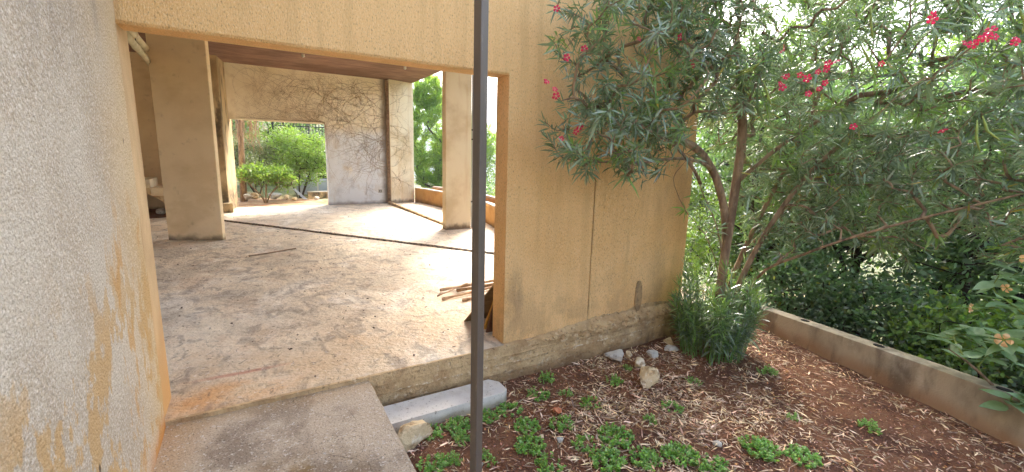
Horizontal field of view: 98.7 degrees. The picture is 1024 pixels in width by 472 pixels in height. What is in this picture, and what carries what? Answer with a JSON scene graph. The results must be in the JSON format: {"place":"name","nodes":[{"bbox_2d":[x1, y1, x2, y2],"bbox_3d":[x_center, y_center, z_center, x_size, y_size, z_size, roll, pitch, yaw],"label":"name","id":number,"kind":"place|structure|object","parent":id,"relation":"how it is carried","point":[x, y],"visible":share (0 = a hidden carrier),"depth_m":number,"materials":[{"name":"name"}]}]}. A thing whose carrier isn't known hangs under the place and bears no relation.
{"place":"outdoors","nodes":[
{"label":"outdoors","id":0,"kind":"place"},
{"bbox_2d":[223,203,233,212],"bbox_3d":[-7.399,-0.733,11.368,0.330,0.240,0.215,-5,12,-30],"label":"concrete block","id":1,"kind":"object","parent":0,"point":[228,207],"depth_m":11.30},
{"bbox_2d":[128,32,439,82],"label":"ceiling","id":2,"kind":"structure","parent":0,"point":[242,54],"depth_m":11.55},
{"bbox_2d":[127,31,150,65],"bbox_3d":[-5.935,-3.169,7.115,0.100,1.155,6.730,-6,12,-35],"label":"drain pipe","id":3,"kind":"object","parent":2,"relation":"hanging from","point":[135,45],"visible":0.48,"depth_m":5.58,"materials":[{"name":"plastic"}]},
{"bbox_2d":[129,31,149,54],"bbox_3d":[-5.942,-3.228,7.100,0.116,1.035,6.731,-6,12,-35],"label":"drain pipe","id":4,"kind":"object","parent":2,"relation":"hanging from","point":[143,44],"visible":0.27,"depth_m":6.10,"materials":[{"name":"plastic"}]},
{"bbox_2d":[153,380,415,471],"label":"path","id":5,"kind":"structure","parent":0,"point":[336,427],"depth_m":2.53,"materials":[{"name":"concrete"}]},
{"bbox_2d":[238,198,414,206],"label":"ground","id":6,"kind":"structure","parent":0,"point":[258,202],"depth_m":14.23,"materials":[{"name":"concrete"}]},
{"bbox_2d":[231,119,255,175],"bbox_3d":[-12.487,-4.294,17.735,4.037,5.175,3.747,-5,12,-30],"label":"broadleaf tree","id":7,"kind":"object","parent":6,"relation":"on","point":[234,128],"depth_m":18.35,"materials":[{"name":"green plant"}]},
{"bbox_2d":[243,193,251,199],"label":"rock","id":8,"kind":"object","parent":6,"relation":"on","point":[247,196],"visible":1,"depth_m":14.41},
{"bbox_2d":[231,120,266,201],"bbox_3d":[-8.589,-2.667,14.365,1.121,3.091,0.815,-5,12,-30],"label":"hanging brush","id":9,"kind":"object","parent":6,"relation":"on","point":[239,125],"visible":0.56,"depth_m":14.20,"materials":[{"name":"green plant"}]},
{"bbox_2d":[250,193,258,198],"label":"rock","id":10,"kind":"object","parent":6,"relation":"on","point":[255,195],"visible":0.85,"depth_m":14.70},
{"bbox_2d":[233,133,290,196],"bbox_3d":[-8.989,-2.475,15.398,2.488,2.350,2.124,-5,12,-30],"label":"shrub","id":11,"kind":"object","parent":6,"relation":"on","point":[264,146],"visible":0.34,"depth_m":15.26,"materials":[{"name":"green plant"}]},
{"bbox_2d":[235,159,303,202],"bbox_3d":[-7.853,-1.757,14.079,2.094,1.388,1.661,-5,12,-30],"label":"bush","id":12,"kind":"object","parent":6,"relation":"on","point":[273,175],"visible":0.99,"depth_m":13.87,"materials":[{"name":"green plant"}]},
{"bbox_2d":[268,192,281,198],"bbox_3d":[-7.993,-1.366,14.927,0.472,0.223,0.406,10,13,39],"label":"rock","id":13,"kind":"object","parent":6,"relation":"on","point":[275,195],"visible":0.92,"depth_m":14.75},
{"bbox_2d":[260,124,326,197],"bbox_3d":[-7.540,-2.630,15.664,2.519,2.629,2.361,-5,12,-30],"label":"shrub","id":14,"kind":"object","parent":6,"relation":"on","point":[303,158],"visible":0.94,"depth_m":15.42,"materials":[{"name":"green plant"}]},
{"bbox_2d":[272,122,323,164],"bbox_3d":[-8.562,-3.293,18.619,2.670,3.250,0.100,-5,12,-30],"label":"metal fence","id":15,"kind":"object","parent":6,"relation":"on","point":[307,126],"visible":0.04,"depth_m":18.27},
{"bbox_2d":[293,189,306,198],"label":"stair curb","id":16,"kind":"structure","parent":6,"relation":"on","point":[299,193],"depth_m":15.55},
{"bbox_2d":[297,162,327,194],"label":"garden wall","id":17,"kind":"structure","parent":6,"relation":"on","point":[322,186],"depth_m":16.88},
{"bbox_2d":[307,191,327,198],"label":"planter wall","id":18,"kind":"structure","parent":6,"relation":"on","point":[313,194],"depth_m":15.83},
{"bbox_2d":[150,202,704,419],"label":"floor","id":19,"kind":"structure","parent":0,"point":[228,364],"depth_m":4.83,"materials":[{"name":"concrete"}]},
{"bbox_2d":[145,177,163,201],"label":"staircase","id":20,"kind":"structure","parent":19,"relation":"on","point":[154,189],"depth_m":10.21,"materials":[{"name":"concrete"}]},
{"bbox_2d":[148,209,165,218],"bbox_3d":[-8.903,-0.557,10.609,2.150,0.130,1.650,-5,12,-30],"label":"soil heap","id":21,"kind":"object","parent":19,"relation":"on","point":[153,213],"visible":0.09,"depth_m":10.35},
{"bbox_2d":[156,208,164,213],"bbox_3d":[-8.383,-0.586,10.480,0.176,0.138,0.228,-7,13,-38],"label":"rubble piece","id":22,"kind":"object","parent":21,"relation":"on","point":[160,211],"visible":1,"depth_m":10.42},
{"bbox_2d":[145,33,225,239],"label":"pillar","id":23,"kind":"structure","parent":19,"relation":"on","point":[181,84],"depth_m":7.50,"materials":[{"name":"paint"}]},
{"bbox_2d":[129,52,387,208],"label":"wall","id":24,"kind":"structure","parent":19,"relation":"on","point":[226,97],"depth_m":12.62,"materials":[{"name":"paint"}]},
{"bbox_2d":[232,66,412,200],"bbox_3d":[-5.391,-2.879,13.299,5.018,3.841,0.284,-5,12,-30],"label":"dead creeper","id":25,"kind":"object","parent":24,"relation":"attached to","point":[382,140],"visible":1,"depth_m":13.45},
{"bbox_2d":[249,248,295,256],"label":"twig","id":26,"kind":"object","parent":19,"relation":"on","point":[270,252],"visible":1,"depth_m":6.91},
{"bbox_2d":[155,207,470,376],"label":"floor litter","id":27,"kind":"object","parent":19,"relation":"on","point":[342,274],"visible":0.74,"depth_m":5.87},
{"bbox_2d":[224,220,493,254],"bbox_3d":[-3.345,-0.022,8.638,7.183,0.033,0.100,6,11,23],"label":"floor rail","id":28,"kind":"object","parent":19,"relation":"on","point":[438,246],"visible":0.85,"depth_m":8.41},
{"bbox_2d":[388,79,413,202],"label":"corner pier","id":29,"kind":"structure","parent":19,"relation":"on","point":[405,119],"depth_m":14.34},
{"bbox_2d":[388,201,442,224],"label":"floor kerb","id":30,"kind":"structure","parent":19,"relation":"on","point":[414,212],"depth_m":12.03,"materials":[{"name":"concrete"}]},
{"bbox_2d":[437,282,467,296],"bbox_3d":[-0.695,0.630,5.204,0.026,0.056,0.518,9,12,35],"label":"cane","id":31,"kind":"object","parent":19,"relation":"on","point":[452,289],"visible":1,"depth_m":5.20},
{"bbox_2d":[442,71,471,229],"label":"pillar","id":32,"kind":"structure","parent":19,"relation":"on","point":[456,141],"depth_m":9.39,"materials":[{"name":"paint"}]},
{"bbox_2d":[471,75,472,227],"bbox_3d":[-0.855,-2.194,9.522,0.079,4.100,0.065,-5,12,-30],"label":"downpipe","id":33,"kind":"object","parent":32,"relation":"attached to","point":[472,152],"visible":0.49,"depth_m":9.58,"materials":[{"name":"metal"}]},
{"bbox_2d":[440,279,492,291],"bbox_3d":[-0.473,0.597,5.466,0.927,0.044,0.044,-6,13,-36],"label":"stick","id":34,"kind":"object","parent":19,"relation":"on","point":[466,285],"visible":0.54,"depth_m":5.34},
{"bbox_2d":[442,286,491,299],"bbox_3d":[-0.448,0.656,5.190,0.878,0.043,0.039,-8,14,-41],"label":"cane","id":35,"kind":"object","parent":19,"relation":"on","point":[457,295],"visible":0.57,"depth_m":5.03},
{"bbox_2d":[456,283,492,291],"bbox_3d":[-0.318,0.612,5.419,0.804,0.047,0.050,-6,12,-34],"label":"cane","id":36,"kind":"object","parent":19,"relation":"on","point":[469,288],"visible":0.39,"depth_m":5.25,"materials":[{"name":"brown plant"}]},
{"bbox_2d":[464,286,492,321],"bbox_3d":[0.022,0.586,4.331,0.900,0.526,0.398,-5,12,-30],"label":"board","id":37,"kind":"object","parent":19,"relation":"on","point":[488,298],"visible":0.2,"depth_m":4.22,"materials":[{"name":"brown wood"}]},
{"bbox_2d":[484,302,492,328],"bbox_3d":[0.037,0.642,4.189,0.625,0.465,0.193,-5,12,-30],"label":"board","id":38,"kind":"object","parent":19,"relation":"on","point":[486,322],"visible":0.04,"depth_m":4.08,"materials":[{"name":"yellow wood"}]},
{"bbox_2d":[486,306,492,332],"bbox_3d":[0.102,0.626,4.166,0.735,0.503,0.132,-5,12,-30],"label":"board","id":39,"kind":"object","parent":19,"relation":"on","point":[489,328],"visible":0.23,"depth_m":4.04,"materials":[{"name":"brown wood"}]},
{"bbox_2d":[415,202,493,227],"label":"terrace floor","id":40,"kind":"structure","parent":0,"point":[435,207],"depth_m":13.65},
{"bbox_2d":[232,121,1023,340],"bbox_3d":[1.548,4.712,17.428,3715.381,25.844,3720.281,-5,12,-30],"label":"terrain","id":41,"kind":"structure","parent":0,"point":[291,193],"depth_m":29.88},
{"bbox_2d":[0,0,170,471],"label":"side wall","id":42,"kind":"structure","parent":41,"relation":"on","point":[84,382],"depth_m":1.51,"materials":[{"name":"paint"}]},
{"bbox_2d":[231,120,315,181],"bbox_3d":[-10.786,-4.678,19.749,4.238,5.055,3.605,-5,12,-30],"label":"broadleaf tree","id":43,"kind":"object","parent":41,"relation":"on","point":[270,131],"visible":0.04,"depth_m":19.57,"materials":[{"name":"green plant"}]},
{"bbox_2d":[290,123,325,172],"bbox_3d":[-8.778,-5.230,21.056,3.873,5.777,4.027,-5,12,-30],"label":"broadleaf tree","id":44,"kind":"object","parent":41,"relation":"on","point":[320,130],"visible":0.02,"depth_m":20.46,"materials":[{"name":"green plant"}]},
{"bbox_2d":[165,301,681,425],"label":"plinth","id":45,"kind":"structure","parent":41,"relation":"on","point":[599,335],"depth_m":3.90,"materials":[{"name":"concrete"}]},
{"bbox_2d":[113,0,708,343],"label":"facade wall","id":46,"kind":"structure","parent":45,"relation":"on","point":[567,252],"depth_m":3.69,"materials":[{"name":"paint"}]},
{"bbox_2d":[413,74,471,188],"bbox_3d":[-3.409,-4.322,20.060,3.776,6.458,3.538,-5,12,-30],"label":"pine tree","id":47,"kind":"object","parent":41,"relation":"on","point":[431,105],"visible":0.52,"depth_m":19.07,"materials":[{"name":"green plant"}]},
{"bbox_2d":[415,186,494,226],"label":"terrace parapet","id":48,"kind":"structure","parent":41,"relation":"on","point":[433,196],"depth_m":13.91,"materials":[{"name":"concrete"}]},
{"bbox_2d":[428,117,495,179],"bbox_3d":[-2.533,-4.017,23.036,3.925,6.404,3.478,-5,12,-30],"label":"pine tree","id":49,"kind":"object","parent":41,"relation":"on","point":[439,130],"visible":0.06,"depth_m":22.58,"materials":[{"name":"green plant"}]},
{"bbox_2d":[486,179,494,193],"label":"shrub","id":50,"kind":"object","parent":41,"relation":"on","point":[488,187],"visible":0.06,"depth_m":17.67,"materials":[{"name":"green plant"}]},
{"bbox_2d":[486,135,495,194],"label":"broadleaf tree","id":51,"kind":"object","parent":41,"relation":"on","point":[491,173],"visible":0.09,"depth_m":23.26,"materials":[{"name":"green plant"}]},
{"bbox_2d":[686,82,767,291],"bbox_3d":[4.478,-0.981,10.094,3.162,5.110,3.384,-5,12,-30],"label":"broadleaf tree","id":52,"kind":"object","parent":41,"relation":"on","point":[698,188],"visible":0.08,"depth_m":9.64,"materials":[{"name":"green plant"}]},
{"bbox_2d":[682,188,791,304],"bbox_3d":[3.697,0.180,7.719,2.192,2.351,2.092,1,10,-1],"label":"shrub","id":53,"kind":"object","parent":41,"relation":"on","point":[701,258],"visible":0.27,"depth_m":7.62,"materials":[{"name":"green plant"}]},
{"bbox_2d":[690,30,884,294],"bbox_3d":[3.940,-0.834,6.638,2.788,4.548,3.106,-5,12,-30],"label":"broadleaf tree","id":54,"kind":"object","parent":41,"relation":"on","point":[764,254],"visible":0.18,"depth_m":6.58,"materials":[{"name":"green plant"}]},
{"bbox_2d":[692,19,889,271],"bbox_3d":[5.400,-1.254,9.069,4.117,6.246,4.703,-5,12,-30],"label":"broadleaf tree","id":55,"kind":"object","parent":41,"relation":"on","point":[704,148],"visible":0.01,"depth_m":8.51,"materials":[{"name":"green plant"}]},
{"bbox_2d":[734,238,902,333],"bbox_3d":[3.738,0.777,5.642,1.731,1.411,1.580,5,11,17],"label":"shrub","id":56,"kind":"object","parent":41,"relation":"on","point":[781,277],"visible":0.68,"depth_m":5.37,"materials":[{"name":"green plant"}]},
{"bbox_2d":[699,285,1023,449],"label":"garden parapet","id":57,"kind":"structure","parent":41,"relation":"on","point":[958,395],"depth_m":3.75,"materials":[{"name":"concrete"}]},
{"bbox_2d":[718,47,1023,354],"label":"broadleaf tree","id":58,"kind":"object","parent":41,"relation":"on","point":[857,260],"visible":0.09,"depth_m":5.61,"materials":[{"name":"green plant"}]},
{"bbox_2d":[805,268,980,364],"bbox_3d":[4.240,1.036,4.970,1.655,1.310,1.683,-5,12,-30],"label":"shrub","id":59,"kind":"object","parent":41,"relation":"on","point":[902,297],"visible":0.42,"depth_m":4.79,"materials":[{"name":"green plant"}]},
{"bbox_2d":[841,71,1023,325],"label":"broadleaf tree","id":60,"kind":"object","parent":41,"relation":"on","point":[965,272],"visible":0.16,"depth_m":4.95,"materials":[{"name":"green plant"}]},
{"bbox_2d":[844,7,1023,299],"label":"broadleaf tree","id":61,"kind":"object","parent":41,"relation":"on","point":[950,42],"visible":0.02,"depth_m":8.44,"materials":[{"name":"green plant"}]},
{"bbox_2d":[870,276,1023,392],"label":"shrub","id":62,"kind":"object","parent":41,"relation":"on","point":[941,356],"visible":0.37,"depth_m":4.20,"materials":[{"name":"green plant"}]},
{"bbox_2d":[872,48,1023,328],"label":"broadleaf tree","id":63,"kind":"object","parent":41,"relation":"on","point":[942,280],"visible":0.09,"depth_m":5.48,"materials":[{"name":"green plant"}]},
{"bbox_2d":[953,308,1023,393],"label":"shrub","id":64,"kind":"object","parent":41,"relation":"on","point":[1019,376],"visible":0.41,"depth_m":3.73,"materials":[{"name":"green plant"}]},
{"bbox_2d":[319,118,1022,188],"bbox_3d":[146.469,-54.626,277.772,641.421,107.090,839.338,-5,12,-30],"label":"hill","id":65,"kind":"structure","parent":0,"point":[427,141],"depth_m":398.42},
{"bbox_2d":[407,325,1023,471],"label":"garden soil","id":66,"kind":"structure","parent":0,"point":[850,415],"depth_m":3.33,"materials":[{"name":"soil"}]},
{"bbox_2d":[397,420,432,452],"bbox_3d":[-0.664,1.327,2.950,0.136,0.185,0.274,11,14,41],"label":"stone","id":67,"kind":"object","parent":66,"relation":"on","point":[412,435],"visible":0.84,"depth_m":2.89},
{"bbox_2d":[415,452,448,471],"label":"weed","id":68,"kind":"object","parent":66,"relation":"on","point":[428,467],"visible":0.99,"depth_m":2.74,"materials":[{"name":"green plant"}]},
{"bbox_2d":[425,422,445,440],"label":"weed","id":69,"kind":"object","parent":66,"relation":"on","point":[438,432],"visible":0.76,"depth_m":3.08,"materials":[{"name":"green plant"}]},
{"bbox_2d":[384,379,506,433],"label":"concrete beam","id":70,"kind":"structure","parent":66,"relation":"on","point":[440,407],"depth_m":3.29,"materials":[{"name":"concrete"}]},
{"bbox_2d":[441,449,462,465],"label":"weed","id":71,"kind":"object","parent":66,"relation":"on","point":[456,462],"visible":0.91,"depth_m":2.81,"materials":[{"name":"green plant"}]},
{"bbox_2d":[444,415,469,435],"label":"weed","id":72,"kind":"object","parent":66,"relation":"on","point":[451,423],"visible":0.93,"depth_m":3.15,"materials":[{"name":"green plant"}]},
{"bbox_2d":[451,430,469,446],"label":"weed","id":73,"kind":"object","parent":66,"relation":"on","point":[462,438],"visible":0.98,"depth_m":3.01,"materials":[{"name":"green plant"}]},
{"bbox_2d":[470,0,488,471],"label":"steel post","id":74,"kind":"object","parent":66,"relation":"on","point":[480,73],"visible":1,"depth_m":1.78,"materials":[{"name":"metal"}]},
{"bbox_2d":[482,448,497,467],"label":"weed","id":75,"kind":"object","parent":66,"relation":"on","point":[484,454],"visible":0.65,"depth_m":2.83,"materials":[{"name":"green plant"}]},
{"bbox_2d":[483,408,499,423],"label":"weed","id":76,"kind":"object","parent":66,"relation":"on","point":[486,419],"visible":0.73,"depth_m":3.31,"materials":[{"name":"green plant"}]},
{"bbox_2d":[496,401,522,417],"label":"weed","id":77,"kind":"object","parent":66,"relation":"on","point":[511,406],"visible":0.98,"depth_m":3.41,"materials":[{"name":"green plant"}]},
{"bbox_2d":[513,416,540,435],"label":"weed","id":78,"kind":"object","parent":66,"relation":"on","point":[534,423],"visible":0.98,"depth_m":3.18,"materials":[{"name":"green plant"}]},
{"bbox_2d":[514,433,546,455],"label":"weed","id":79,"kind":"object","parent":66,"relation":"on","point":[537,448],"visible":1,"depth_m":2.95,"materials":[{"name":"green plant"}]},
{"bbox_2d":[526,386,550,400],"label":"weed","id":80,"kind":"object","parent":66,"relation":"on","point":[542,396],"visible":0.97,"depth_m":3.61,"materials":[{"name":"green plant"}]},
{"bbox_2d":[538,370,554,383],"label":"weed","id":81,"kind":"object","parent":66,"relation":"on","point":[546,376],"visible":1,"depth_m":3.87,"materials":[{"name":"green plant"}]},
{"bbox_2d":[534,451,566,471],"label":"weed","id":82,"kind":"object","parent":66,"relation":"on","point":[544,463],"visible":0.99,"depth_m":2.79,"materials":[{"name":"green plant"}]},
{"bbox_2d":[553,407,561,413],"bbox_3d":[0.352,1.344,3.391,0.070,0.055,0.082,9,13,36],"label":"brick fragment","id":83,"kind":"object","parent":66,"relation":"on","point":[557,410],"visible":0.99,"depth_m":3.37,"materials":[{"name":"brick"}]},
{"bbox_2d":[548,414,574,432],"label":"weed","id":84,"kind":"object","parent":66,"relation":"on","point":[560,426],"visible":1,"depth_m":3.20,"materials":[{"name":"green plant"}]},
{"bbox_2d":[558,388,573,396],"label":"weed","id":85,"kind":"object","parent":66,"relation":"on","point":[568,392],"visible":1,"depth_m":3.66,"materials":[{"name":"green plant"}]},
{"bbox_2d":[571,433,595,452],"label":"weed","id":86,"kind":"object","parent":66,"relation":"on","point":[581,440],"visible":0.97,"depth_m":2.99,"materials":[{"name":"green plant"}]},
{"bbox_2d":[579,395,601,409],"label":"weed","id":87,"kind":"object","parent":66,"relation":"on","point":[587,401],"visible":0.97,"depth_m":3.52,"materials":[{"name":"green plant"}]},
{"bbox_2d":[588,444,627,471],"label":"weed","id":88,"kind":"object","parent":66,"relation":"on","point":[608,452],"visible":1,"depth_m":2.83,"materials":[{"name":"green plant"}]},
{"bbox_2d":[604,349,623,361],"bbox_3d":[0.995,1.160,4.295,0.184,0.124,0.125,4,11,14],"label":"stone","id":89,"kind":"object","parent":66,"relation":"on","point":[616,355],"visible":0.99,"depth_m":4.25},
{"bbox_2d":[605,373,623,386],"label":"weed","id":90,"kind":"object","parent":66,"relation":"on","point":[616,380],"visible":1,"depth_m":3.85,"materials":[{"name":"green plant"}]},
{"bbox_2d":[597,421,634,448],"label":"weed","id":91,"kind":"object","parent":66,"relation":"on","point":[623,443],"visible":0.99,"depth_m":3.08,"materials":[{"name":"green plant"}]},
{"bbox_2d":[625,350,631,357],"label":"stone","id":92,"kind":"object","parent":66,"relation":"on","point":[628,354],"visible":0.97,"depth_m":4.36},
{"bbox_2d":[634,357,644,367],"bbox_3d":[1.214,1.206,4.165,0.100,0.127,0.131,4,11,16],"label":"stone","id":93,"kind":"object","parent":66,"relation":"on","point":[639,361],"visible":0.89,"depth_m":4.13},
{"bbox_2d":[627,445,666,471],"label":"weed","id":94,"kind":"object","parent":66,"relation":"on","point":[645,453],"visible":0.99,"depth_m":2.87,"materials":[{"name":"green plant"}]},
{"bbox_2d":[642,413,656,425],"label":"weed","id":95,"kind":"object","parent":66,"relation":"on","point":[649,417],"visible":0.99,"depth_m":3.30,"materials":[{"name":"green plant"}]},
{"bbox_2d":[639,366,659,388],"bbox_3d":[1.185,1.208,3.820,0.170,0.184,0.160,2,10,0],"label":"stone","id":96,"kind":"object","parent":66,"relation":"on","point":[649,376],"visible":1,"depth_m":3.76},
{"bbox_2d":[646,350,657,358],"bbox_3d":[1.426,1.192,4.418,0.137,0.079,0.119,-8,14,-42],"label":"stone","id":97,"kind":"object","parent":66,"relation":"on","point":[653,354],"visible":0.95,"depth_m":4.38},
{"bbox_2d":[664,337,673,344],"bbox_3d":[1.689,1.140,4.697,0.111,0.072,0.143,-1,10,-11],"label":"stone","id":98,"kind":"object","parent":66,"relation":"on","point":[668,340],"visible":0.87,"depth_m":4.68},
{"bbox_2d":[664,345,678,351],"bbox_3d":[1.653,1.159,4.543,0.168,0.078,0.107,-6,13,-37],"label":"stone","id":99,"kind":"object","parent":66,"relation":"on","point":[671,348],"visible":0.96,"depth_m":4.51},
{"bbox_2d":[661,400,684,413],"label":"weed","id":100,"kind":"object","parent":66,"relation":"on","point":[677,407],"visible":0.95,"depth_m":3.47,"materials":[{"name":"green plant"}]},
{"bbox_2d":[659,441,700,468],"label":"weed","id":101,"kind":"object","parent":66,"relation":"on","point":[675,448],"visible":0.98,"depth_m":2.90,"materials":[{"name":"green plant"}]},
{"bbox_2d":[686,376,702,385],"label":"weed","id":102,"kind":"object","parent":66,"relation":"on","point":[694,380],"visible":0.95,"depth_m":3.90,"materials":[{"name":"green plant"}]},
{"bbox_2d":[691,451,728,471],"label":"weed","id":103,"kind":"object","parent":66,"relation":"on","point":[703,466],"visible":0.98,"depth_m":2.80,"materials":[{"name":"green plant"}]},
{"bbox_2d":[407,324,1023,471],"bbox_3d":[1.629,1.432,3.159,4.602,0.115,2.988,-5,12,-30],"label":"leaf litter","id":104,"kind":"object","parent":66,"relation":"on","point":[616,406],"visible":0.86,"depth_m":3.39,"materials":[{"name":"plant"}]},
{"bbox_2d":[712,440,721,446],"bbox_3d":[1.428,1.442,3.050,0.064,0.037,0.050,10,13,40],"label":"plaster chip","id":105,"kind":"object","parent":66,"relation":"on","point":[719,443],"visible":0.99,"depth_m":3.04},
{"bbox_2d":[425,332,1023,470],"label":"dry twigs","id":106,"kind":"object","parent":66,"relation":"on","point":[719,414],"visible":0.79,"depth_m":3.32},
{"bbox_2d":[737,434,784,462],"bbox_3d":[1.688,1.432,2.985,0.255,0.095,0.270,-4,12,-29],"label":"weed","id":107,"kind":"object","parent":66,"relation":"on","point":[763,445],"visible":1,"depth_m":2.97,"materials":[{"name":"green plant"}]},
{"bbox_2d":[756,364,778,375],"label":"weed","id":108,"kind":"object","parent":66,"relation":"on","point":[764,371],"visible":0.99,"depth_m":4.08,"materials":[{"name":"green plant"}]},
{"bbox_2d":[536,0,1023,365],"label":"oleander","id":109,"kind":"object","parent":66,"relation":"on","point":[724,327],"visible":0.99,"depth_m":3.54,"materials":[{"name":"green plant"}]},
{"bbox_2d":[787,412,802,421],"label":"weed","id":110,"kind":"object","parent":66,"relation":"on","point":[795,415],"visible":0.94,"depth_m":3.39,"materials":[{"name":"green plant"}]},
{"bbox_2d":[783,443,823,468],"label":"weed","id":111,"kind":"object","parent":66,"relation":"on","point":[808,456],"visible":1,"depth_m":2.93,"materials":[{"name":"green plant"}]},
{"bbox_2d":[857,417,882,435],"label":"weed","id":112,"kind":"object","parent":66,"relation":"on","point":[866,423],"visible":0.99,"depth_m":3.29,"materials":[{"name":"green plant"}]},
{"bbox_2d":[913,240,1023,412],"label":"broad leaved shrub","id":113,"kind":"object","parent":66,"relation":"on","point":[1006,345],"visible":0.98,"depth_m":3.17,"materials":[{"name":"green plant"}]},
{"bbox_2d":[413,0,1023,132],"label":"sky","id":114,"kind":"structure","parent":0,"point":[492,82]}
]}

